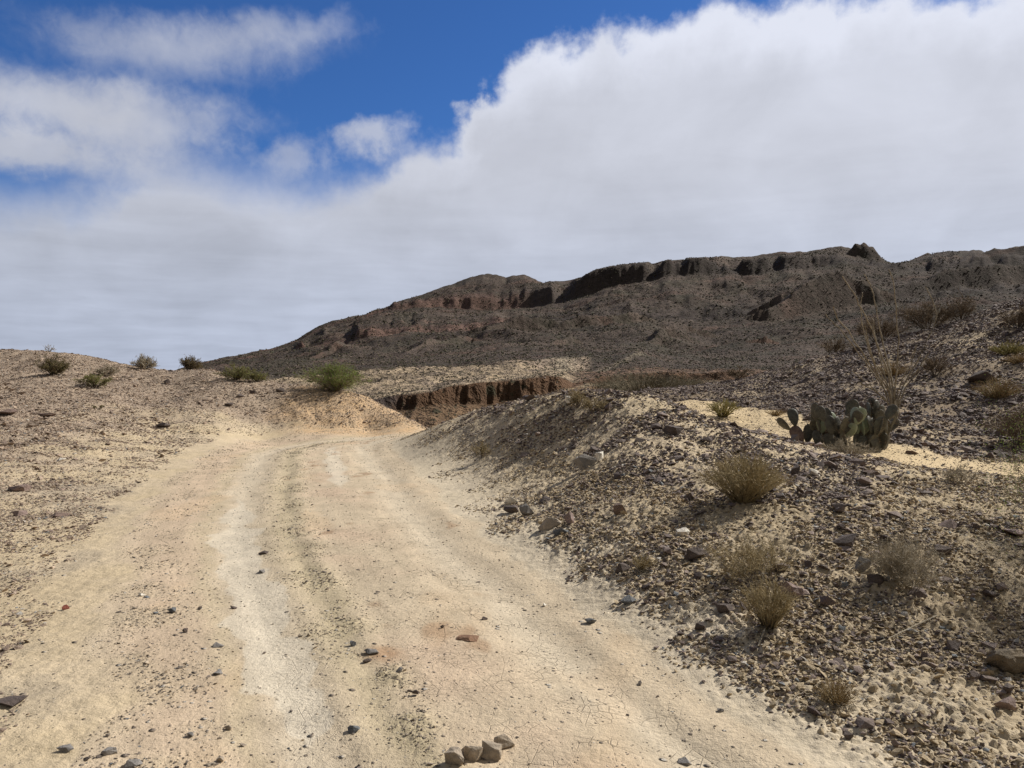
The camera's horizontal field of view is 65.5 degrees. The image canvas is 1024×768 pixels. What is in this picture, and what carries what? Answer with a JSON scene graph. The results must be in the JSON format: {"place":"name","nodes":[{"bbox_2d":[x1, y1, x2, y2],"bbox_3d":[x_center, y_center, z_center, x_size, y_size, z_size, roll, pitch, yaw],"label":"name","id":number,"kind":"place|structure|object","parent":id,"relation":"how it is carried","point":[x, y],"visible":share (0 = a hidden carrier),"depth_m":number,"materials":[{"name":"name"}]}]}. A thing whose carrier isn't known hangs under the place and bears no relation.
{"place":"outdoors","nodes":[
{"label":"outdoors","id":0,"kind":"place"},
{"bbox_2d":[72,424,817,767],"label":"dirt road","id":1,"kind":"structure","parent":0,"point":[594,724],"depth_m":4.79,"materials":[{"name":"soil"}]},
{"bbox_2d":[101,747,116,755],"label":"rock","id":2,"kind":"object","parent":1,"relation":"on","point":[108,751],"visible":1,"depth_m":3.37,"materials":[{"name":"stone"}]},
{"bbox_2d":[124,759,142,767],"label":"rock","id":3,"kind":"object","parent":1,"relation":"on","point":[130,763],"visible":1,"depth_m":3.27,"materials":[{"name":"stone"}]},
{"bbox_2d":[347,725,359,733],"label":"rock","id":4,"kind":"object","parent":1,"relation":"on","point":[352,729],"visible":1,"depth_m":3.58,"materials":[{"name":"stone"}]},
{"bbox_2d":[364,648,378,653],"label":"rock","id":5,"kind":"object","parent":1,"relation":"on","point":[370,651],"visible":1,"depth_m":4.58,"materials":[{"name":"stone"}]},
{"bbox_2d":[444,747,463,765],"bbox_3d":[-0.240,1.542,3.270,0.078,0.080,0.083,0,0,-10],"label":"rock","id":6,"kind":"object","parent":1,"relation":"on","point":[453,755],"visible":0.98,"depth_m":3.26,"materials":[{"name":"stone"}]},
{"bbox_2d":[456,635,478,641],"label":"rock","id":7,"kind":"object","parent":1,"relation":"on","point":[473,638],"visible":1,"depth_m":4.83,"materials":[{"name":"stone"}]},
{"bbox_2d":[461,746,482,761],"bbox_3d":[-0.167,1.542,3.319,0.089,0.080,0.070,0,0,-9],"label":"rock","id":8,"kind":"object","parent":1,"relation":"on","point":[472,753],"visible":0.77,"depth_m":3.30,"materials":[{"name":"stone"}]},
{"bbox_2d":[481,740,501,760],"bbox_3d":[-0.084,1.539,3.347,0.087,0.087,0.087,0,0,0],"label":"rock","id":9,"kind":"object","parent":1,"relation":"on","point":[492,751],"visible":0.94,"depth_m":3.31,"materials":[{"name":"stone"}]},
{"bbox_2d":[494,734,514,748],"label":"rock","id":10,"kind":"object","parent":1,"relation":"on","point":[505,740],"visible":0.72,"depth_m":3.42,"materials":[{"name":"stone"}]},
{"bbox_2d":[677,757,691,764],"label":"rock","id":11,"kind":"object","parent":1,"relation":"on","point":[684,760],"visible":1,"depth_m":3.34,"materials":[{"name":"stone"}]},
{"bbox_2d":[0,298,1023,767],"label":"ground","id":12,"kind":"structure","parent":0,"point":[76,697],"depth_m":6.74,"materials":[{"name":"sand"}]},
{"bbox_2d":[0,409,16,413],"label":"rock","id":13,"kind":"object","parent":12,"relation":"on","point":[9,411],"visible":1,"depth_m":18.31,"materials":[{"name":"stone"}]},
{"bbox_2d":[0,695,28,706],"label":"rock","id":14,"kind":"object","parent":12,"relation":"on","point":[11,701],"visible":0.91,"depth_m":3.87,"materials":[{"name":"stone"}]},
{"bbox_2d":[8,484,31,490],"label":"rock","id":15,"kind":"object","parent":12,"relation":"on","point":[24,487],"visible":0.97,"depth_m":10.81,"materials":[{"name":"stone"}]},
{"bbox_2d":[12,510,27,516],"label":"rock","id":16,"kind":"object","parent":12,"relation":"on","point":[19,512],"visible":0.69,"depth_m":9.36,"materials":[{"name":"stone"}]},
{"bbox_2d":[33,353,71,374],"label":"olive shrub","id":17,"kind":"object","parent":12,"relation":"on","point":[55,367],"visible":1,"depth_m":26.16,"materials":[{"name":"green plant"}]},
{"bbox_2d":[51,512,69,517],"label":"rock","id":18,"kind":"object","parent":12,"relation":"on","point":[57,514],"visible":0.84,"depth_m":9.20,"materials":[{"name":"stone"}]},
{"bbox_2d":[57,744,73,752],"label":"rock","id":19,"kind":"object","parent":12,"relation":"on","point":[66,748],"visible":1,"depth_m":3.39,"materials":[{"name":"stone"}]},
{"bbox_2d":[72,370,113,387],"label":"olive shrub","id":20,"kind":"object","parent":12,"relation":"on","point":[93,380],"visible":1,"depth_m":24.51,"materials":[{"name":"green plant"}]},
{"bbox_2d":[92,364,120,375],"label":"bare shrub","id":21,"kind":"object","parent":12,"relation":"on","point":[104,372],"visible":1,"depth_m":27.75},
{"bbox_2d":[130,353,157,369],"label":"bare shrub","id":22,"kind":"object","parent":12,"relation":"on","point":[142,361],"visible":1,"depth_m":30.40,"materials":[{"name":"plant"}]},
{"bbox_2d":[178,354,204,369],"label":"skyline shrub","id":23,"kind":"object","parent":12,"relation":"on","point":[190,364],"visible":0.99,"depth_m":30.81,"materials":[{"name":"green plant"}]},
{"bbox_2d":[213,362,255,379],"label":"green shrub","id":24,"kind":"object","parent":12,"relation":"on","point":[237,373],"visible":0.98,"depth_m":27.09,"materials":[{"name":"green plant"}]},
{"bbox_2d":[243,369,268,381],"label":"green shrub","id":25,"kind":"object","parent":12,"relation":"on","point":[256,376],"visible":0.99,"depth_m":26.92,"materials":[{"name":"green plant"}]},
{"bbox_2d":[292,361,372,393],"bbox_3d":[-5.741,-0.246,25.575,2.630,1.189,2.409,0,0,0],"label":"green shrub","id":26,"kind":"object","parent":12,"relation":"on","point":[333,378],"visible":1,"depth_m":25.38,"materials":[{"name":"green plant"}]},
{"bbox_2d":[470,441,489,457],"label":"twiggy shrub","id":27,"kind":"object","parent":12,"relation":"on","point":[482,449],"visible":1,"depth_m":13.33,"materials":[{"name":"brown plant"}]},
{"bbox_2d":[503,505,518,512],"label":"rock","id":28,"kind":"object","parent":12,"relation":"on","point":[512,509],"visible":0.95,"depth_m":8.93,"materials":[{"name":"stone"}]},
{"bbox_2d":[519,503,533,515],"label":"rock","id":29,"kind":"object","parent":12,"relation":"on","point":[525,509],"visible":1,"depth_m":8.54,"materials":[{"name":"stone"}]},
{"bbox_2d":[538,517,561,530],"bbox_3d":[0.369,1.350,7.711,0.245,0.134,0.200,0,0,-3],"label":"rock","id":30,"kind":"object","parent":12,"relation":"on","point":[548,523],"visible":0.99,"depth_m":7.63,"materials":[{"name":"stone"}]},
{"bbox_2d":[552,529,568,535],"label":"rock","id":31,"kind":"object","parent":12,"relation":"on","point":[556,532],"visible":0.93,"depth_m":7.31,"materials":[{"name":"stone"}]},
{"bbox_2d":[564,511,573,524],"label":"rock","id":32,"kind":"object","parent":12,"relation":"on","point":[569,517],"visible":0.88,"depth_m":7.53,"materials":[{"name":"stone"}]},
{"bbox_2d":[564,388,587,408],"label":"twiggy shrub","id":33,"kind":"object","parent":12,"relation":"on","point":[576,398],"visible":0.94,"depth_m":12.78,"materials":[{"name":"brown plant"}]},
{"bbox_2d":[573,454,596,469],"bbox_3d":[0.948,0.995,10.010,0.332,0.249,0.179,0,1,-20],"label":"rock","id":34,"kind":"object","parent":12,"relation":"on","point":[583,461],"visible":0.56,"depth_m":9.94,"materials":[{"name":"stone"}]},
{"bbox_2d":[580,396,607,411],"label":"twiggy shrub","id":35,"kind":"object","parent":12,"relation":"on","point":[589,406],"visible":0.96,"depth_m":12.27,"materials":[{"name":"brown plant"}]},
{"bbox_2d":[613,503,625,514],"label":"rock","id":36,"kind":"object","parent":12,"relation":"on","point":[618,508],"visible":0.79,"depth_m":7.37,"materials":[{"name":"stone"}]},
{"bbox_2d":[615,563,630,572],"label":"rock","id":37,"kind":"object","parent":12,"relation":"on","point":[622,567],"visible":0.81,"depth_m":5.95,"materials":[{"name":"stone"}]},
{"bbox_2d":[621,595,636,604],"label":"rock","id":38,"kind":"object","parent":12,"relation":"on","point":[627,599],"visible":1,"depth_m":5.36,"materials":[{"name":"stone"}]},
{"bbox_2d":[585,366,694,391],"bbox_3d":[5.323,-0.121,32.961,4.623,1.236,4.714,0,0,0],"label":"wash shrub","id":39,"kind":"object","parent":12,"relation":"on","point":[632,386],"visible":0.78,"depth_m":32.47,"materials":[{"name":"plant"}]},
{"bbox_2d":[627,553,656,570],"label":"tuft","id":40,"kind":"object","parent":12,"relation":"on","point":[641,564],"visible":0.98,"depth_m":5.84,"materials":[{"name":"brown plant"}]},
{"bbox_2d":[663,425,683,435],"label":"rock","id":41,"kind":"object","parent":12,"relation":"on","point":[672,430],"visible":0.84,"depth_m":10.27,"materials":[{"name":"stone"}]},
{"bbox_2d":[649,373,714,387],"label":"wash shrub","id":42,"kind":"object","parent":12,"relation":"on","point":[699,381],"visible":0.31,"depth_m":33.79,"materials":[{"name":"plant"}]},
{"bbox_2d":[676,527,689,536],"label":"rock","id":43,"kind":"object","parent":12,"relation":"on","point":[683,530],"visible":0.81,"depth_m":6.44,"materials":[{"name":"stone"}]},
{"bbox_2d":[686,547,707,559],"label":"rock","id":44,"kind":"object","parent":12,"relation":"on","point":[694,552],"visible":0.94,"depth_m":5.85,"materials":[{"name":"stone"}]},
{"bbox_2d":[694,622,704,629],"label":"rock","id":45,"kind":"object","parent":12,"relation":"on","point":[699,625],"visible":1,"depth_m":4.76,"materials":[{"name":"stone"}]},
{"bbox_2d":[715,603,733,612],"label":"rock","id":46,"kind":"object","parent":12,"relation":"on","point":[724,608],"visible":0.84,"depth_m":4.92,"materials":[{"name":"stone"}]},
{"bbox_2d":[724,366,755,378],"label":"brown shrub","id":47,"kind":"object","parent":12,"relation":"on","point":[736,374],"visible":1,"depth_m":31.93,"materials":[{"name":"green plant"}]},
{"bbox_2d":[691,443,796,503],"bbox_3d":[2.056,0.808,7.081,0.929,0.551,0.954,0,0,0],"label":"broom shrub","id":48,"kind":"object","parent":12,"relation":"on","point":[746,488],"visible":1,"depth_m":7.00,"materials":[{"name":"brown plant"}]},
{"bbox_2d":[700,526,817,585],"bbox_3d":[1.614,1.157,5.364,0.741,0.408,0.667,0,1,-38],"label":"twiggy shrub","id":49,"kind":"object","parent":12,"relation":"on","point":[743,557],"visible":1,"depth_m":5.32,"materials":[{"name":"brown plant"}]},
{"bbox_2d":[732,574,804,629],"bbox_3d":[1.496,1.273,4.685,0.389,0.353,0.396,0,1,-38],"label":"broom shrub","id":50,"kind":"object","parent":12,"relation":"on","point":[772,615],"visible":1,"depth_m":4.64,"materials":[{"name":"brown plant"}]},
{"bbox_2d":[773,563,787,572],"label":"stone","id":51,"kind":"object","parent":12,"relation":"on","point":[778,567],"visible":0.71,"depth_m":5.40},
{"bbox_2d":[780,581,803,596],"bbox_3d":[1.779,1.308,5.068,0.100,0.116,0.148,-1,1,-54],"label":"rock","id":52,"kind":"object","parent":12,"relation":"on","point":[798,591],"visible":0.67,"depth_m":5.04,"materials":[{"name":"stone"}]},
{"bbox_2d":[791,464,799,474],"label":"rock","id":53,"kind":"object","parent":12,"relation":"on","point":[795,469],"visible":0.65,"depth_m":8.14,"materials":[{"name":"stone"}]},
{"bbox_2d":[625,446,1001,723],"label":"twig litter","id":54,"kind":"object","parent":12,"relation":"on","point":[798,577],"visible":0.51,"depth_m":5.01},
{"bbox_2d":[808,469,819,476],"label":"rock","id":55,"kind":"object","parent":12,"relation":"on","point":[813,472],"visible":0.81,"depth_m":8.05,"materials":[{"name":"stone"}]},
{"bbox_2d":[807,706,822,716],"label":"stone","id":56,"kind":"object","parent":12,"relation":"on","point":[811,709],"visible":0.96,"depth_m":3.70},
{"bbox_2d":[820,596,835,606],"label":"stone","id":57,"kind":"object","parent":12,"relation":"on","point":[826,600],"visible":0.96,"depth_m":4.86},
{"bbox_2d":[816,335,852,352],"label":"brown shrub","id":58,"kind":"object","parent":12,"relation":"on","point":[835,347],"visible":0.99,"depth_m":30.78,"materials":[{"name":"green plant"}]},
{"bbox_2d":[808,675,862,706],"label":"dry tuft","id":59,"kind":"object","parent":12,"relation":"on","point":[841,697],"visible":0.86,"depth_m":3.80,"materials":[{"name":"beige plant"}]},
{"bbox_2d":[832,503,845,510],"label":"stone","id":60,"kind":"object","parent":12,"relation":"on","point":[836,505],"visible":0.73,"depth_m":6.56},
{"bbox_2d":[831,533,856,546],"bbox_3d":[2.442,1.157,5.877,0.182,0.124,0.168,0,0,-3],"label":"rock","id":61,"kind":"object","parent":12,"relation":"on","point":[847,540],"visible":0.79,"depth_m":5.84,"materials":[{"name":"stone"}]},
{"bbox_2d":[843,730,853,739],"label":"rock","id":62,"kind":"object","parent":12,"relation":"on","point":[847,735],"visible":1,"depth_m":3.51,"materials":[{"name":"stone"}]},
{"bbox_2d":[819,434,882,455],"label":"bare shrub","id":63,"kind":"object","parent":12,"relation":"on","point":[840,446],"visible":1,"depth_m":10.31,"materials":[{"name":"plant"}]},
{"bbox_2d":[849,457,864,465],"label":"stone","id":64,"kind":"object","parent":12,"relation":"on","point":[855,460],"visible":0.88,"depth_m":8.98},
{"bbox_2d":[855,556,871,571],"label":"rock","id":65,"kind":"object","parent":12,"relation":"on","point":[861,568],"visible":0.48,"depth_m":5.39,"materials":[{"name":"stone"}]},
{"bbox_2d":[854,716,874,729],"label":"stone","id":66,"kind":"object","parent":12,"relation":"on","point":[864,722],"visible":1,"depth_m":3.57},
{"bbox_2d":[857,476,872,484],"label":"stone","id":67,"kind":"object","parent":12,"relation":"on","point":[864,480],"visible":1,"depth_m":7.92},
{"bbox_2d":[867,574,883,585],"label":"rock","id":68,"kind":"object","parent":12,"relation":"on","point":[877,579],"visible":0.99,"depth_m":5.15,"materials":[{"name":"stone"}]},
{"bbox_2d":[845,311,913,342],"bbox_3d":[13.929,-2.164,30.289,2.419,1.429,2.240,0,1,36],"label":"brown shrub","id":69,"kind":"object","parent":12,"relation":"on","point":[889,328],"visible":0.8,"depth_m":30.03,"materials":[{"name":"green plant"}]},
{"bbox_2d":[825,269,936,420],"bbox_3d":[6.825,-0.656,14.634,2.199,2.899,0.931,0,0,0],"label":"ocotillo","id":70,"kind":"object","parent":12,"relation":"on","point":[892,396],"visible":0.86,"depth_m":14.58,"materials":[{"name":"brown plant"}]},
{"bbox_2d":[873,360,911,376],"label":"grass tuft","id":71,"kind":"object","parent":12,"relation":"on","point":[893,371],"visible":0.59,"depth_m":21.88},
{"bbox_2d":[887,511,901,517],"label":"stone","id":72,"kind":"object","parent":12,"relation":"on","point":[895,513],"visible":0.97,"depth_m":6.48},
{"bbox_2d":[889,728,904,737],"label":"stone","id":73,"kind":"object","parent":12,"relation":"on","point":[894,732],"visible":1,"depth_m":3.51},
{"bbox_2d":[850,515,955,597],"bbox_3d":[2.509,1.126,5.136,0.633,0.536,0.694,0,1,22],"label":"bare shrub","id":74,"kind":"object","parent":12,"relation":"on","point":[901,559],"visible":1,"depth_m":5.08,"materials":[{"name":"plant"}]},
{"bbox_2d":[877,615,937,642],"bbox_3d":[2.295,1.417,4.610,0.546,0.079,0.017,0,1,-30],"label":"stick","id":75,"kind":"object","parent":12,"relation":"on","point":[926,620],"visible":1,"depth_m":4.62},
{"bbox_2d":[908,587,927,597],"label":"stone","id":76,"kind":"object","parent":12,"relation":"on","point":[919,593],"visible":0.84,"depth_m":5.01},
{"bbox_2d":[891,294,968,329],"bbox_3d":[15.383,-2.626,29.435,2.654,1.388,2.575,0,1,27],"label":"brown shrub","id":77,"kind":"object","parent":12,"relation":"on","point":[928,314],"visible":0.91,"depth_m":29.17,"materials":[{"name":"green plant"}]},
{"bbox_2d":[920,354,956,376],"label":"brown shrub","id":78,"kind":"object","parent":12,"relation":"on","point":[933,364],"visible":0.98,"depth_m":20.37,"materials":[{"name":"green plant"}]},
{"bbox_2d":[934,544,952,555],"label":"rock","id":79,"kind":"object","parent":12,"relation":"on","point":[945,549],"visible":0.84,"depth_m":5.63,"materials":[{"name":"stone"}]},
{"bbox_2d":[938,519,957,528],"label":"rock","id":80,"kind":"object","parent":12,"relation":"on","point":[950,523],"visible":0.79,"depth_m":6.39,"materials":[{"name":"stone"}]},
{"bbox_2d":[946,639,960,653],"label":"stone","id":81,"kind":"object","parent":12,"relation":"on","point":[951,644],"visible":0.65,"depth_m":4.38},
{"bbox_2d":[934,287,981,320],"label":"brown shrub","id":82,"kind":"object","parent":12,"relation":"on","point":[960,308],"visible":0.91,"depth_m":28.55,"materials":[{"name":"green plant"}]},
{"bbox_2d":[956,724,966,731],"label":"stone","id":83,"kind":"object","parent":12,"relation":"on","point":[962,728],"visible":1,"depth_m":3.53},
{"bbox_2d":[940,461,987,483],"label":"bare shrub","id":84,"kind":"object","parent":12,"relation":"on","point":[950,473],"visible":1,"depth_m":8.72,"materials":[{"name":"plant"}]},
{"bbox_2d":[967,370,997,381],"bbox_3d":[10.822,-0.156,18.341,0.745,0.316,0.562,0,0,10],"label":"rock","id":85,"kind":"object","parent":12,"relation":"on","point":[982,375],"visible":0.86,"depth_m":18.13,"materials":[{"name":"stone"}]},
{"bbox_2d":[950,385,1023,564],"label":"creosote bush","id":86,"kind":"object","parent":12,"relation":"on","point":[1007,487],"visible":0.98,"depth_m":5.74,"materials":[{"name":"green plant"}]},
{"bbox_2d":[951,365,1023,524],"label":"creosote bush","id":87,"kind":"object","parent":12,"relation":"on","point":[1017,458],"visible":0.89,"depth_m":6.82,"materials":[{"name":"green plant"}]},
{"bbox_2d":[980,641,996,649],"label":"stone","id":88,"kind":"object","parent":12,"relation":"on","point":[993,646],"visible":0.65,"depth_m":4.42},
{"bbox_2d":[979,674,998,680],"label":"stone","id":89,"kind":"object","parent":12,"relation":"on","point":[983,677],"visible":1,"depth_m":4.03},
{"bbox_2d":[983,590,995,597],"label":"rock","id":90,"kind":"object","parent":12,"relation":"on","point":[987,593],"visible":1,"depth_m":5.00,"materials":[{"name":"stone"}]},
{"bbox_2d":[969,374,1023,398],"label":"grass tuft","id":91,"kind":"object","parent":12,"relation":"on","point":[995,393],"visible":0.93,"depth_m":16.30,"materials":[{"name":"plant"}]},
{"bbox_2d":[996,582,1007,589],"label":"stone","id":92,"kind":"object","parent":12,"relation":"on","point":[1001,586],"visible":1,"depth_m":5.13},
{"bbox_2d":[982,402,1023,443],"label":"broom shrub","id":93,"kind":"object","parent":12,"relation":"on","point":[1009,422],"visible":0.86,"depth_m":12.74,"materials":[{"name":"green plant"}]},
{"bbox_2d":[985,648,1023,673],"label":"boulder","id":94,"kind":"object","parent":12,"relation":"on","point":[1010,660],"visible":0.98,"depth_m":4.13,"materials":[{"name":"stone"}]},
{"bbox_2d":[994,696,1015,709],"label":"rock","id":95,"kind":"object","parent":12,"relation":"on","point":[1009,702],"visible":1,"depth_m":3.79,"materials":[{"name":"stone"}]},
{"bbox_2d":[988,341,1023,354],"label":"brown shrub","id":96,"kind":"object","parent":12,"relation":"on","point":[1005,349],"visible":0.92,"depth_m":21.24,"materials":[{"name":"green plant"}]},
{"bbox_2d":[994,305,1023,326],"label":"brown shrub","id":97,"kind":"object","parent":12,"relation":"on","point":[1018,318],"visible":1,"depth_m":24.22,"materials":[{"name":"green plant"}]},
{"bbox_2d":[1003,682,1014,692],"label":"rock","id":98,"kind":"object","parent":12,"relation":"on","point":[1008,687],"visible":1,"depth_m":3.94,"materials":[{"name":"stone"}]},
{"bbox_2d":[1001,352,1023,363],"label":"grass tuft","id":99,"kind":"object","parent":12,"relation":"on","point":[1016,360],"visible":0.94,"depth_m":19.35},
{"bbox_2d":[1001,529,1023,535],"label":"rock","id":100,"kind":"object","parent":12,"relation":"on","point":[1016,532],"visible":0.96,"depth_m":6.35,"materials":[{"name":"stone"}]},
{"bbox_2d":[0,0,1023,369],"label":"sky","id":101,"kind":"structure","parent":0,"point":[207,180],"materials":[{"name":"white"}]},
{"bbox_2d":[261,362,773,399],"bbox_3d":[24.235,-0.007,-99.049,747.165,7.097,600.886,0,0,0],"label":"badlands","id":102,"kind":"structure","parent":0,"point":[384,384],"depth_m":125.70,"materials":[{"name":"soil"}]},
{"bbox_2d":[375,371,749,427],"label":"canyon","id":103,"kind":"structure","parent":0,"point":[489,394],"depth_m":80.75,"materials":[{"name":"stone"}]},
{"bbox_2d":[180,242,1023,379],"bbox_3d":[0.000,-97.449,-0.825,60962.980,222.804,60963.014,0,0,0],"label":"mountain","id":104,"kind":"structure","parent":0,"point":[1011,258],"depth_m":634.47,"materials":[{"name":"stone"}]},
{"bbox_2d":[177,247,1023,417],"bbox_3d":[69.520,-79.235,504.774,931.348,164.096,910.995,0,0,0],"label":"desert scrub","id":105,"kind":"object","parent":104,"relation":"on","point":[481,362],"visible":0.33,"depth_m":439.89,"materials":[{"name":"foliage"},{"name":"twig"},{"name":"bark"}]},
{"bbox_2d":[182,249,1023,422],"bbox_3d":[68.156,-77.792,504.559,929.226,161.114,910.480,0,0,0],"label":"rubble","id":106,"kind":"object","parent":104,"relation":"on","point":[720,361],"visible":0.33,"depth_m":438.82,"materials":[{"name":"stone"}]},
{"bbox_2d":[675,399,1023,476],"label":"sandy wash","id":107,"kind":"object","parent":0,"point":[900,455],"visible":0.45,"depth_m":12.30,"materials":[{"name":"sand"}]},
{"bbox_2d":[706,398,742,416],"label":"broom shrub","id":108,"kind":"object","parent":107,"relation":"on","point":[722,411],"visible":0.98,"depth_m":18.28,"materials":[{"name":"green plant"}]},
{"bbox_2d":[765,408,785,415],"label":"grass tuft","id":109,"kind":"object","parent":107,"relation":"on","point":[774,413],"visible":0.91,"depth_m":18.43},
{"bbox_2d":[776,396,900,451],"bbox_3d":[5.102,0.597,12.127,1.748,0.852,1.214,0,0,-11],"label":"prickly pear","id":110,"kind":"object","parent":107,"relation":"on","point":[869,423],"visible":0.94,"depth_m":11.91,"materials":[{"name":"plant"}]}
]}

